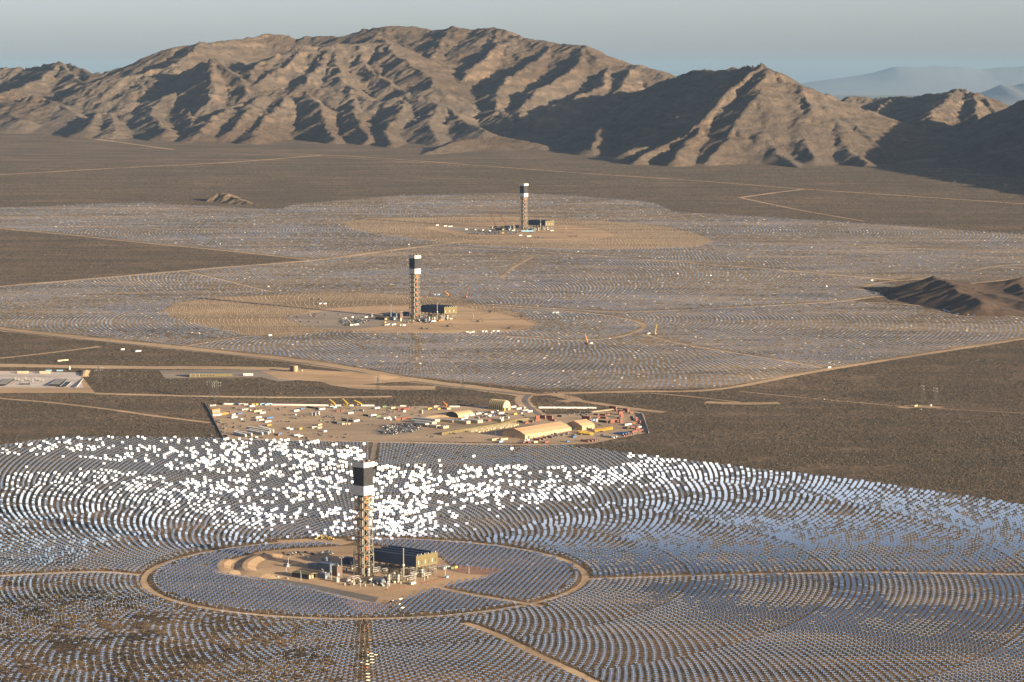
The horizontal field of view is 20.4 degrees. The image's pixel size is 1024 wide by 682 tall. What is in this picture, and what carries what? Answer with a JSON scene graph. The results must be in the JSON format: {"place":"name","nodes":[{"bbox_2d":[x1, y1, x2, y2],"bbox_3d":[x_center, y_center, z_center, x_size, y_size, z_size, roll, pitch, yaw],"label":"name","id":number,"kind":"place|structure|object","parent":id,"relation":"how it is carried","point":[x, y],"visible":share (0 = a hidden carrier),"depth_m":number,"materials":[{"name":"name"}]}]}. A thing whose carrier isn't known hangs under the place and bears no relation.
{"place":"outdoors","nodes":[
{"label":"outdoors","id":0,"kind":"place"},
{"bbox_2d":[0,371,94,392],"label":"substation yard","id":1,"kind":"structure","parent":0,"point":[86,388],"depth_m":4784.11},
{"bbox_2d":[0,372,82,387],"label":"concrete pad","id":2,"kind":"object","parent":1,"relation":"on","point":[51,377],"visible":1,"depth_m":4934.02,"materials":[{"name":"concrete"}]},
{"bbox_2d":[0,378,14,385],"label":"equipment bank","id":3,"kind":"structure","parent":2,"relation":"on","point":[5,381],"depth_m":4876.38,"materials":[{"name":"grey paint"}]},
{"bbox_2d":[49,378,66,385],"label":"equipment bank","id":4,"kind":"structure","parent":2,"relation":"on","point":[57,382],"depth_m":4865.97,"materials":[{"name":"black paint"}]},
{"bbox_2d":[80,370,90,376],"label":"earth berm","id":5,"kind":"structure","parent":1,"relation":"on","point":[83,373],"depth_m":4984.81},
{"bbox_2d":[1,346,99,358],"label":"dirt road","id":6,"kind":"structure","parent":0,"point":[50,352],"depth_m":5296.75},
{"bbox_2d":[0,571,140,576],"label":"dirt road","id":7,"kind":"structure","parent":0,"point":[73,572],"depth_m":3265.82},
{"bbox_2d":[0,398,210,422],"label":"dirt road","id":8,"kind":"structure","parent":0,"point":[109,409],"depth_m":4564.67,"materials":[{"name":"soil"}]},
{"bbox_2d":[48,134,174,149],"bbox_3d":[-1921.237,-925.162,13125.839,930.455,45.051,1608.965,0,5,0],"label":"dirt road","id":9,"kind":"structure","parent":0,"point":[123,142],"depth_m":12858.06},
{"bbox_2d":[0,228,308,259],"bbox_3d":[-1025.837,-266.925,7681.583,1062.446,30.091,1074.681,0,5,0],"label":"dirt road","id":10,"kind":"structure","parent":0,"point":[163,244],"depth_m":7578.31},
{"bbox_2d":[96,393,217,396],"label":"dirt road","id":11,"kind":"structure","parent":0,"point":[155,395],"depth_m":4725.22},
{"bbox_2d":[0,155,318,174],"bbox_3d":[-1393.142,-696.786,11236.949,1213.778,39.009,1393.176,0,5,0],"label":"dirt road","id":12,"kind":"structure","parent":0,"point":[165,165],"depth_m":11178.33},
{"bbox_2d":[0,364,340,371],"bbox_3d":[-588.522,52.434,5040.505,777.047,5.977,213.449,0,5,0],"label":"dirt road","id":13,"kind":"structure","parent":0,"point":[139,367],"depth_m":5082.56,"materials":[{"name":"soil"}]},
{"bbox_2d":[212,379,219,399],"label":"transmission tower","id":14,"kind":"structure","parent":0,"point":[216,390],"depth_m":4673.29,"materials":[{"name":"grey metal"}]},
{"bbox_2d":[210,559,239,574],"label":"earth berm","id":15,"kind":"structure","parent":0,"point":[224,566],"depth_m":3295.51,"materials":[{"name":"soil"}]},
{"bbox_2d":[159,369,293,381],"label":"office yard","id":16,"kind":"structure","parent":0,"point":[170,374],"depth_m":5000.18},
{"bbox_2d":[189,372,231,376],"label":"admin building","id":17,"kind":"structure","parent":16,"relation":"on","point":[203,374],"depth_m":4953.55,"materials":[{"name":"beige paint"}]},
{"bbox_2d":[184,271,271,291],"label":"dirt road","id":18,"kind":"structure","parent":0,"point":[228,281],"depth_m":6619.05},
{"bbox_2d":[204,192,257,205],"bbox_3d":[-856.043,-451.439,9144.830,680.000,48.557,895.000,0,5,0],"label":"hill","id":19,"kind":"structure","parent":0,"point":[223,198],"depth_m":9176.93,"materials":[{"name":"stone"}]},
{"bbox_2d":[0,240,477,286],"bbox_3d":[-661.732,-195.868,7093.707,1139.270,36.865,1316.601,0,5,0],"label":"dirt road","id":20,"kind":"structure","parent":0,"point":[245,265],"depth_m":7013.40,"materials":[{"name":"soil"}]},
{"bbox_2d":[183,332,299,346],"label":"dirt road","id":21,"kind":"structure","parent":0,"point":[238,337],"depth_m":5513.79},
{"bbox_2d":[110,393,391,397],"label":"dirt road","id":22,"kind":"structure","parent":0,"point":[272,397],"depth_m":4713.46,"materials":[{"name":"soil"}]},
{"bbox_2d":[0,327,535,395],"bbox_3d":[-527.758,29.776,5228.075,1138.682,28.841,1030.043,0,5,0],"label":"dirt road","id":23,"kind":"structure","parent":0,"point":[286,359],"depth_m":5209.29,"materials":[{"name":"soil"}]},
{"bbox_2d":[251,576,378,601],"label":"road","id":24,"kind":"structure","parent":0,"point":[348,593],"depth_m":3177.23,"materials":[{"name":"soil"}]},
{"bbox_2d":[277,539,352,544],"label":"dirt road","id":25,"kind":"structure","parent":0,"point":[339,542],"depth_m":3457.68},
{"bbox_2d":[262,370,416,383],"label":"tank yard","id":26,"kind":"structure","parent":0,"point":[312,377],"depth_m":4934.48,"materials":[{"name":"soil"}]},
{"bbox_2d":[281,369,398,379],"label":"earth berm","id":27,"kind":"structure","parent":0,"point":[346,374],"depth_m":4975.96,"materials":[{"name":"soil"}]},
{"bbox_2d":[208,153,476,166],"bbox_3d":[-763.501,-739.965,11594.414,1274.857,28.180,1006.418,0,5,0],"label":"dirt road","id":28,"kind":"structure","parent":0,"point":[354,158],"depth_m":11663.83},
{"bbox_2d":[283,311,410,329],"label":"parking lot","id":29,"kind":"structure","parent":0,"point":[330,319],"depth_m":5819.96,"materials":[{"name":"soil"}]},
{"bbox_2d":[164,293,538,336],"bbox_3d":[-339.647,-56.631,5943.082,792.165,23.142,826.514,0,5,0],"label":"cleared circle","id":30,"kind":"object","parent":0,"point":[228,314],"visible":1,"depth_m":6026.72,"materials":[{"name":"soil"}]},
{"bbox_2d":[140,538,588,619],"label":"ring road","id":31,"kind":"structure","parent":0,"point":[148,588],"depth_m":3183.28,"materials":[{"name":"soil"}]},
{"bbox_2d":[370,443,377,467],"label":"dirt road","id":32,"kind":"structure","parent":0,"point":[373,452],"depth_m":4133.04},
{"bbox_2d":[324,382,435,389],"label":"dirt road","id":33,"kind":"structure","parent":0,"point":[357,386],"depth_m":4822.41,"materials":[{"name":"soil"}]},
{"bbox_2d":[217,438,592,444],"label":"dirt road","id":34,"kind":"structure","parent":0,"point":[416,442],"depth_m":4226.73,"materials":[{"name":"soil"}]},
{"bbox_2d":[303,304,535,332],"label":"graded pad","id":35,"kind":"object","parent":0,"point":[463,321],"visible":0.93,"depth_m":5785.07,"materials":[{"name":"soil"}]},
{"bbox_2d":[375,316,388,319],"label":"open shed","id":36,"kind":"structure","parent":35,"relation":"on","point":[381,318],"depth_m":5830.93,"materials":[{"name":"green paint"}]},
{"bbox_2d":[408,254,420,318],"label":"solar tower","id":37,"kind":"structure","parent":35,"relation":"on","point":[414,265],"depth_m":5837.72,"materials":[{"name":"paint"}]},
{"bbox_2d":[421,304,456,318],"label":"air cooled condenser","id":38,"kind":"object","parent":35,"relation":"on","point":[443,310],"visible":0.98,"depth_m":5849.06,"materials":[{"name":"blue paint"}]},
{"bbox_2d":[208,404,647,442],"bbox_3d":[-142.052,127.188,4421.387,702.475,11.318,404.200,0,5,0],"label":"yard ground","id":39,"kind":"structure","parent":0,"point":[357,430],"depth_m":4414.40,"materials":[{"name":"soil"}]},
{"bbox_2d":[272,404,327,405],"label":"screen wall","id":40,"kind":"structure","parent":39,"relation":"on","point":[303,404],"depth_m":4606.90,"materials":[{"name":"white paint"}]},
{"bbox_2d":[371,424,419,435],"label":"gravel lot","id":41,"kind":"structure","parent":39,"relation":"on","point":[376,432],"depth_m":4332.57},
{"bbox_2d":[413,421,428,425],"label":"site office","id":42,"kind":"structure","parent":39,"relation":"on","point":[422,423],"depth_m":4391.07,"materials":[{"name":"beige paint"}]},
{"bbox_2d":[410,419,436,423],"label":"site office","id":43,"kind":"structure","parent":39,"relation":"on","point":[426,421],"depth_m":4410.63,"materials":[{"name":"beige paint"}]},
{"bbox_2d":[414,417,439,421],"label":"site office","id":44,"kind":"structure","parent":39,"relation":"on","point":[428,419],"depth_m":4434.18,"materials":[{"name":"beige paint"}]},
{"bbox_2d":[428,424,439,427],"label":"site office","id":45,"kind":"structure","parent":39,"relation":"on","point":[433,425],"depth_m":4368.77,"materials":[{"name":"beige paint"}]},
{"bbox_2d":[442,419,453,422],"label":"site office","id":46,"kind":"structure","parent":39,"relation":"on","point":[448,420],"depth_m":4426.72,"materials":[{"name":"beige paint"}]},
{"bbox_2d":[445,409,473,417],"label":"round shelter","id":47,"kind":"object","parent":39,"relation":"on","point":[458,414],"visible":1,"depth_m":4484.11,"materials":[{"name":"beige fabric"}]},
{"bbox_2d":[454,419,469,423],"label":"site office","id":48,"kind":"structure","parent":39,"relation":"on","point":[462,421],"depth_m":4410.64,"materials":[{"name":"beige paint"}]},
{"bbox_2d":[464,418,482,422],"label":"site office","id":49,"kind":"structure","parent":39,"relation":"on","point":[471,420],"depth_m":4418.02,"materials":[{"name":"beige paint"}]},
{"bbox_2d":[441,418,528,434],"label":"screen fence","id":50,"kind":"object","parent":39,"relation":"on","point":[463,430],"visible":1,"depth_m":4360.89,"materials":[{"name":"fabric"}]},
{"bbox_2d":[491,418,503,420],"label":"site office","id":51,"kind":"structure","parent":39,"relation":"on","point":[496,419],"depth_m":4436.08,"materials":[{"name":"beige paint"}]},
{"bbox_2d":[488,399,510,410],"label":"arched hangar","id":52,"kind":"structure","parent":39,"relation":"on","point":[499,405],"depth_m":4556.99,"materials":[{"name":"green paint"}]},
{"bbox_2d":[503,421,570,438],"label":"storage hall","id":53,"kind":"structure","parent":39,"relation":"on","point":[532,431],"depth_m":4288.86,"materials":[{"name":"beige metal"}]},
{"bbox_2d":[567,419,594,430],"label":"storage hall","id":54,"kind":"structure","parent":39,"relation":"on","point":[583,424],"depth_m":4352.34,"materials":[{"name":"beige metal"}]},
{"bbox_2d":[589,409,613,412],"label":"storage canopy","id":55,"kind":"object","parent":39,"relation":"on","point":[601,410],"visible":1,"depth_m":4523.98,"materials":[{"name":"metal"}]},
{"bbox_2d":[410,414,448,419],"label":"earth berm","id":56,"kind":"structure","parent":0,"point":[435,416],"depth_m":4482.02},
{"bbox_2d":[460,377,465,394],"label":"transmission tower","id":57,"kind":"structure","parent":0,"point":[462,385],"depth_m":4728.02,"materials":[{"name":"grey metal"}]},
{"bbox_2d":[437,227,517,234],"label":"parking lot","id":58,"kind":"structure","parent":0,"point":[463,230],"depth_m":8064.11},
{"bbox_2d":[434,587,544,606],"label":"dirt road","id":59,"kind":"structure","parent":0,"point":[476,595],"depth_m":3135.18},
{"bbox_2d":[0,435,1023,681],"bbox_3d":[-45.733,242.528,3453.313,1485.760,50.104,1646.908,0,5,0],"label":"heliostat field","id":60,"kind":"structure","parent":0,"point":[786,537],"depth_m":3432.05,"materials":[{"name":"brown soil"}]},
{"bbox_2d":[227,545,489,603],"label":"graded pad","id":61,"kind":"object","parent":60,"relation":"on","point":[297,561],"visible":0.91,"depth_m":3255.03,"materials":[{"name":"soil"}]},
{"bbox_2d":[234,553,285,578],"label":"earth berm","id":62,"kind":"structure","parent":61,"relation":"on","point":[246,566],"depth_m":3299.18,"materials":[{"name":"soil"}]},
{"bbox_2d":[292,570,316,578],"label":"open shed","id":63,"kind":"structure","parent":61,"relation":"on","point":[302,574],"depth_m":3239.38,"materials":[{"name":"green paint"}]},
{"bbox_2d":[307,562,316,569],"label":"plant building","id":64,"kind":"structure","parent":61,"relation":"on","point":[312,565],"depth_m":3289.54,"materials":[{"name":"blue paint"}]},
{"bbox_2d":[317,572,329,578],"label":"plant building","id":65,"kind":"structure","parent":61,"relation":"on","point":[324,575],"depth_m":3238.89,"materials":[{"name":"blue paint"}]},
{"bbox_2d":[317,561,337,571],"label":"plant building","id":66,"kind":"structure","parent":61,"relation":"on","point":[325,566],"depth_m":3278.01,"materials":[{"name":"blue paint"}]},
{"bbox_2d":[332,565,342,575],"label":"plant building","id":67,"kind":"structure","parent":61,"relation":"on","point":[336,570],"depth_m":3252.19,"materials":[{"name":"brown paint"}]},
{"bbox_2d":[342,556,354,563],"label":"plant building","id":68,"kind":"structure","parent":61,"relation":"on","point":[347,559],"depth_m":3320.24,"materials":[{"name":"blue paint"}]},
{"bbox_2d":[352,459,374,576],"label":"solar tower","id":69,"kind":"structure","parent":61,"relation":"on","point":[363,487],"depth_m":3247.05,"materials":[{"name":"metal"}]},
{"bbox_2d":[365,566,372,576],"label":"process module","id":70,"kind":"object","parent":61,"relation":"on","point":[368,570],"visible":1,"depth_m":3249.43,"materials":[{"name":"metal"}]},
{"bbox_2d":[372,577,384,583],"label":"storage tank","id":71,"kind":"object","parent":61,"relation":"on","point":[377,580],"visible":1,"depth_m":3204.71,"materials":[{"name":"metal"}]},
{"bbox_2d":[384,573,392,581],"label":"process module","id":72,"kind":"object","parent":61,"relation":"on","point":[388,577],"visible":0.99,"depth_m":3212.96,"materials":[{"name":"metal"}]},
{"bbox_2d":[395,572,401,582],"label":"process module","id":73,"kind":"object","parent":61,"relation":"on","point":[398,579],"visible":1,"depth_m":3212.90,"materials":[{"name":"metal"}]},
{"bbox_2d":[402,548,404,581],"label":"vent stack","id":74,"kind":"object","parent":61,"relation":"on","point":[403,564],"visible":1,"depth_m":3218.73,"materials":[{"name":"metal"}]},
{"bbox_2d":[370,545,437,576],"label":"air cooled condenser","id":75,"kind":"object","parent":61,"relation":"on","point":[415,558],"visible":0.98,"depth_m":3258.85,"materials":[{"name":"blue paint"}]},
{"bbox_2d":[418,567,425,576],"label":"process module","id":76,"kind":"object","parent":61,"relation":"on","point":[421,571],"visible":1,"depth_m":3243.70,"materials":[{"name":"metal"}]},
{"bbox_2d":[341,598,404,614],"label":"gravel apron","id":77,"kind":"object","parent":60,"relation":"on","point":[371,609],"visible":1,"depth_m":3094.15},
{"bbox_2d":[447,565,504,574],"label":"gravel apron","id":78,"kind":"object","parent":60,"relation":"on","point":[474,570],"visible":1,"depth_m":3283.01,"materials":[{"name":"gravel"}]},
{"bbox_2d":[0,192,1023,389],"bbox_3d":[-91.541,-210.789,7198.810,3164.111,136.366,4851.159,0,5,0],"label":"heliostat field","id":79,"kind":"structure","parent":0,"point":[603,333],"depth_m":6394.44,"materials":[{"name":"brown soil"}]},
{"bbox_2d":[342,216,713,248],"bbox_3d":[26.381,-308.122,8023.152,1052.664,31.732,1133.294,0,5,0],"label":"cleared circle","id":80,"kind":"object","parent":79,"relation":"on","point":[603,243],"visible":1,"depth_m":7930.65,"materials":[{"name":"soil"}]},
{"bbox_2d":[165,216,708,334],"bbox_3d":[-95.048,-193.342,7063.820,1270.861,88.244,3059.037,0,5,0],"label":"bare posts","id":81,"kind":"object","parent":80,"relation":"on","point":[421,296],"visible":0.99,"depth_m":7533.88,"materials":[{"name":"beige"}]},
{"bbox_2d":[427,222,612,239],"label":"graded pad","id":82,"kind":"object","parent":80,"relation":"on","point":[561,232],"visible":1,"depth_m":7996.81,"materials":[{"name":"soil"}]},
{"bbox_2d":[519,183,527,229],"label":"solar tower","id":83,"kind":"structure","parent":82,"relation":"on","point":[523,196],"depth_m":8082.01,"materials":[{"name":"paint"}]},
{"bbox_2d":[527,219,553,229],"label":"air cooled condenser","id":84,"kind":"object","parent":82,"relation":"on","point":[544,223],"visible":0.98,"depth_m":8090.50,"materials":[{"name":"blue paint"}]},
{"bbox_2d":[0,26,1023,177],"bbox_3d":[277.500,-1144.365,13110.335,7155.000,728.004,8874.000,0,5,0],"label":"mountain range","id":85,"kind":"structure","parent":0,"point":[451,89],"depth_m":13614.39,"materials":[{"name":"stone"}]},
{"bbox_2d":[0,95,1023,505],"bbox_3d":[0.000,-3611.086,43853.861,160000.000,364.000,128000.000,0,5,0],"label":"ground","id":86,"kind":"structure","parent":0,"point":[34,149],"depth_m":7490.16,"materials":[{"name":"soil"}]},
{"bbox_2d":[0,328,1023,511],"bbox_3d":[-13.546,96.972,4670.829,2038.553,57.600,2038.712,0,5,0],"label":"desert scrub","id":87,"kind":"object","parent":86,"relation":"on","point":[681,402],"visible":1,"depth_m":4393.97,"materials":[{"name":"brown"}]},
{"bbox_2d":[0,437,1023,681],"bbox_3d":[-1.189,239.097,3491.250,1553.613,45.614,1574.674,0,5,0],"label":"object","id":88,"kind":"object","parent":86,"relation":"on","point":[744,465],"visible":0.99,"depth_m":3352.36,"materials":[{"name":"brown"}]},
{"bbox_2d":[0,163,1023,316],"bbox_3d":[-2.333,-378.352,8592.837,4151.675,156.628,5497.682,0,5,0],"label":"desert scrub","id":89,"kind":"object","parent":86,"relation":"on","point":[478,182],"visible":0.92,"depth_m":9821.67,"materials":[{"name":"brown"}]},
{"bbox_2d":[539,407,595,408],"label":"screen wall","id":90,"kind":"structure","parent":86,"relation":"on","point":[571,407],"depth_m":4576.27,"materials":[{"name":"white paint"}]},
{"bbox_2d":[0,0,1023,83],"label":"sky","id":91,"kind":"structure","parent":0,"point":[805,41],"materials":[{"name":"blue"}]},
{"bbox_2d":[500,256,534,277],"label":"dirt road","id":92,"kind":"structure","parent":0,"point":[507,272],"depth_m":6961.74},
{"bbox_2d":[514,394,546,414],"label":"dirt road","id":93,"kind":"structure","parent":0,"point":[518,401],"depth_m":4632.06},
{"bbox_2d":[463,622,598,681],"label":"dirt road","id":94,"kind":"structure","parent":0,"point":[543,657],"depth_m":2872.17,"materials":[{"name":"soil"}]},
{"bbox_2d":[522,394,541,414],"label":"road","id":95,"kind":"structure","parent":0,"point":[525,402],"depth_m":4619.85,"materials":[{"name":"asphalt"}]},
{"bbox_2d":[544,393,581,402],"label":"dirt road","id":96,"kind":"structure","parent":0,"point":[572,399],"depth_m":4701.19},
{"bbox_2d":[498,307,646,340],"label":"dirt road","id":97,"kind":"structure","parent":0,"point":[644,326],"depth_m":5697.53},
{"bbox_2d":[576,400,666,412],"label":"dirt road","id":98,"kind":"structure","parent":0,"point":[618,406],"depth_m":4592.52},
{"bbox_2d":[544,392,736,401],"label":"dirt road","id":99,"kind":"structure","parent":0,"point":[632,392],"depth_m":4760.92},
{"bbox_2d":[279,153,1021,203],"bbox_3d":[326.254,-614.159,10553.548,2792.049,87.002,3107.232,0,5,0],"label":"dirt road","id":100,"kind":"structure","parent":0,"point":[666,178],"depth_m":10320.37,"materials":[{"name":"soil"}]},
{"bbox_2d":[469,248,890,279],"bbox_3d":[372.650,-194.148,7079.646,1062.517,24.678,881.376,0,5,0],"label":"dirt road","id":101,"kind":"structure","parent":0,"point":[690,262],"depth_m":7066.27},
{"bbox_2d":[486,296,884,312],"bbox_3d":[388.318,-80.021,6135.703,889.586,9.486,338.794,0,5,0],"label":"dirt road","id":102,"kind":"structure","parent":0,"point":[692,309],"depth_m":6064.63,"materials":[{"name":"soil"}]},
{"bbox_2d":[644,334,830,368],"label":"dirt road","id":103,"kind":"structure","parent":0,"point":[731,352],"depth_m":5296.75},
{"bbox_2d":[705,401,779,404],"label":"dirt road","id":104,"kind":"structure","parent":0,"point":[743,403],"depth_m":4632.06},
{"bbox_2d":[737,189,804,197],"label":"dirt road","id":105,"kind":"structure","parent":0,"point":[769,193],"depth_m":9584.14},
{"bbox_2d":[533,338,1023,395],"bbox_3d":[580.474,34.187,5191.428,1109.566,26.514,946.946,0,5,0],"label":"dirt road","id":106,"kind":"structure","parent":0,"point":[799,374],"depth_m":5028.26,"materials":[{"name":"soil"}]},
{"bbox_2d":[742,198,862,220],"bbox_3d":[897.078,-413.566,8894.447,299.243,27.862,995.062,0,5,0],"label":"dirt road","id":107,"kind":"structure","parent":0,"point":[798,209],"depth_m":8862.73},
{"bbox_2d":[586,572,1023,579],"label":"dirt road","id":108,"kind":"structure","parent":0,"point":[801,573],"depth_m":3265.82,"materials":[{"name":"soil"}]},
{"bbox_2d":[716,241,1017,252],"bbox_3d":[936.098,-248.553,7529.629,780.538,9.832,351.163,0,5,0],"label":"dirt road","id":109,"kind":"structure","parent":0,"point":[886,247],"depth_m":7517.78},
{"bbox_2d":[740,391,1016,412],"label":"dirt road","id":110,"kind":"structure","parent":0,"point":[880,404],"depth_m":4632.06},
{"bbox_2d":[862,279,919,286],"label":"dirt road","id":111,"kind":"structure","parent":0,"point":[886,281],"depth_m":6595.46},
{"bbox_2d":[801,66,1023,94],"bbox_3d":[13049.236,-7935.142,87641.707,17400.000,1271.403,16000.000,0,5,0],"label":"distant mountains","id":112,"kind":"structure","parent":0,"point":[913,80],"depth_m":84483.41,"materials":[{"name":"grey"}]},
{"bbox_2d":[899,405,941,408],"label":"dirt road","id":113,"kind":"structure","parent":0,"point":[926,406],"depth_m":4598.12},
{"bbox_2d":[849,301,1023,317],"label":"dirt road","id":114,"kind":"structure","parent":0,"point":[909,304],"depth_m":6143.80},
{"bbox_2d":[879,276,1023,315],"bbox_3d":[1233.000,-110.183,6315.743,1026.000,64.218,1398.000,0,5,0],"label":"hill","id":115,"kind":"structure","parent":0,"point":[1002,298],"depth_m":6156.03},
{"bbox_2d":[969,264,1019,271],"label":"dirt road","id":116,"kind":"structure","parent":0,"point":[990,266],"depth_m":6961.53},
{"bbox_2d":[979,83,1023,104],"bbox_3d":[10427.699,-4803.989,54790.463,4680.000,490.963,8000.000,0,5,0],"label":"distant mountains","id":117,"kind":"structure","parent":0,"point":[1008,95],"depth_m":53567.45,"materials":[{"name":"blue"}]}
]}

